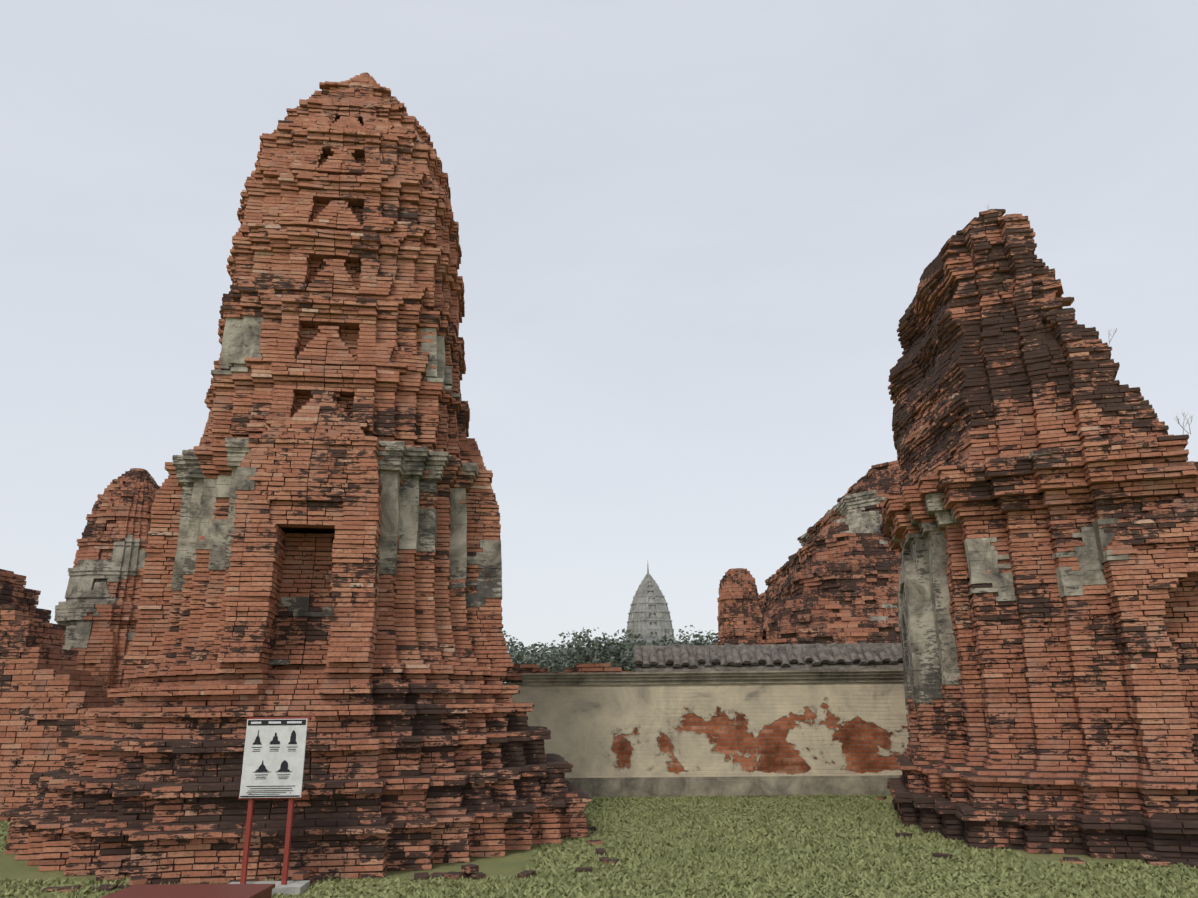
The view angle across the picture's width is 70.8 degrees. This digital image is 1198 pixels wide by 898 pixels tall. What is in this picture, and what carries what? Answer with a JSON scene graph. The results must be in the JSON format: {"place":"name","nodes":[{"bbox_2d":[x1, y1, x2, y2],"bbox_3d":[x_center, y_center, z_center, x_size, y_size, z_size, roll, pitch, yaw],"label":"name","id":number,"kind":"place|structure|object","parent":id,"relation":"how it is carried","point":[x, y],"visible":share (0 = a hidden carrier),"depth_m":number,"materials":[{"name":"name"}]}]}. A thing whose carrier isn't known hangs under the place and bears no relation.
{"place":"outdoors","nodes":[
{"label":"outdoors","id":0,"kind":"place"},
{"bbox_2d":[0,569,114,820],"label":"ruin wall","id":1,"kind":"structure","parent":0,"point":[22,644],"depth_m":13.19,"materials":[{"name":"red brick"}]},
{"bbox_2d":[0,793,1197,897],"bbox_3d":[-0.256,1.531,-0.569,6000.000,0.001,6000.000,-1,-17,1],"label":"ground","id":2,"kind":"structure","parent":0,"point":[511,863],"depth_m":8.72,"materials":[{"name":"green plant"}]},
{"bbox_2d":[54,468,159,702],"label":"prang","id":3,"kind":"structure","parent":2,"relation":"on","point":[96,612],"depth_m":17.91,"materials":[{"name":"brick"}]},
{"bbox_2d":[101,884,274,897],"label":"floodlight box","id":4,"kind":"object","parent":2,"relation":"on","point":[199,891],"visible":1,"depth_m":6.03,"materials":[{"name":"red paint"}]},
{"bbox_2d":[229,717,310,894],"bbox_3d":[-3.052,3.307,7.890,0.720,1.515,0.300,0,-17,-2],"label":"info sign","id":5,"kind":"object","parent":2,"relation":"on","point":[273,758],"visible":0.94,"depth_m":7.93,"materials":[{"name":"white metal"}]},
{"bbox_2d":[0,72,591,883],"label":"prang","id":6,"kind":"structure","parent":2,"relation":"on","point":[324,548],"depth_m":10.55,"materials":[{"name":"brick"}]},
{"bbox_2d":[502,630,526,662],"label":"bush","id":7,"kind":"object","parent":2,"relation":"on","point":[510,640],"depth_m":116.52,"materials":[{"name":"green plant"}]},
{"bbox_2d":[502,639,574,682],"bbox_3d":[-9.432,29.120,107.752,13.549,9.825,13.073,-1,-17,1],"label":"bush","id":8,"kind":"object","parent":2,"relation":"on","point":[538,660],"visible":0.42,"depth_m":107.39,"materials":[{"name":"green plant"}]},
{"bbox_2d":[544,627,625,671],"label":"bush","id":9,"kind":"object","parent":2,"relation":"on","point":[560,648],"visible":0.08,"depth_m":121.33,"materials":[{"name":"green plant"}]},
{"bbox_2d":[561,628,645,671],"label":"bush","id":10,"kind":"object","parent":2,"relation":"on","point":[615,656],"visible":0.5,"depth_m":100.48,"materials":[{"name":"green plant"}]},
{"bbox_2d":[41,796,1197,891],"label":"loose bricks","id":11,"kind":"object","parent":2,"relation":"on","point":[1148,857],"visible":0.38,"depth_m":8.20,"materials":[{"name":"red brick"}]},
{"bbox_2d":[614,632,653,668],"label":"bush","id":12,"kind":"object","parent":2,"relation":"on","point":[631,641],"visible":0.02,"depth_m":149.04,"materials":[{"name":"green plant"}]},
{"bbox_2d":[600,635,680,669],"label":"bush","id":13,"kind":"object","parent":2,"relation":"on","point":[627,642],"visible":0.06,"depth_m":114.22,"materials":[{"name":"green plant"}]},
{"bbox_2d":[626,564,674,645],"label":"prang","id":14,"kind":"structure","parent":2,"relation":"on","point":[649,618],"depth_m":289.57,"materials":[{"name":"grey stone"}]},
{"bbox_2d":[648,630,719,645],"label":"bush","id":15,"kind":"object","parent":2,"relation":"on","point":[671,643],"visible":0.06,"depth_m":104.48,"materials":[{"name":"green plant"}]},
{"bbox_2d":[679,630,699,642],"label":"bush","id":16,"kind":"object","parent":2,"relation":"on","point":[687,636],"depth_m":146.68,"materials":[{"name":"green plant"}]},
{"bbox_2d":[676,625,719,644],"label":"bush","id":17,"kind":"object","parent":2,"relation":"on","point":[698,640],"depth_m":124.09,"materials":[{"name":"green plant"}]},
{"bbox_2d":[500,663,909,777],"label":"enclosure wall","id":18,"kind":"structure","parent":2,"relation":"on","point":[757,729],"depth_m":15.32,"materials":[{"name":"paint"}]},
{"bbox_2d":[502,669,903,796],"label":"wall moldings","id":19,"kind":"structure","parent":18,"relation":"attached to","point":[729,786],"depth_m":15.06,"materials":[{"name":"grey paint"}]},
{"bbox_2d":[633,642,902,671],"bbox_3d":[8.418,3.858,15.885,15.542,0.532,0.966,-1,-17,1],"label":"enclosure wall coping","id":20,"kind":"object","parent":18,"relation":"on","point":[769,657],"visible":0.5,"depth_m":15.71,"materials":[{"name":"grey tile"}]},
{"bbox_2d":[715,568,765,644],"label":"brick tower","id":21,"kind":"structure","parent":2,"relation":"on","point":[740,618],"depth_m":29.78,"materials":[{"name":"brick"}]},
{"bbox_2d":[759,460,1197,644],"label":"ruin mound","id":22,"kind":"object","parent":2,"relation":"on","point":[835,578],"visible":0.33,"depth_m":30.29,"materials":[{"name":"brick"}]},
{"bbox_2d":[879,209,1197,863],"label":"prang","id":23,"kind":"structure","parent":2,"relation":"on","point":[1038,527],"depth_m":10.37,"materials":[{"name":"brick"}]},
{"bbox_2d":[1175,412,1191,434],"bbox_3d":[7.564,-0.358,10.876,0.222,0.344,0.163,-1,-17,1],"label":"dry shrub","id":24,"kind":"object","parent":23,"relation":"attached to","point":[1183,423],"visible":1,"depth_m":10.88,"materials":[{"name":"beige plant"}]},
{"bbox_2d":[0,0,1197,655],"label":"sky","id":25,"kind":"structure","parent":0,"point":[697,237],"materials":[{"name":"white"}]}
]}

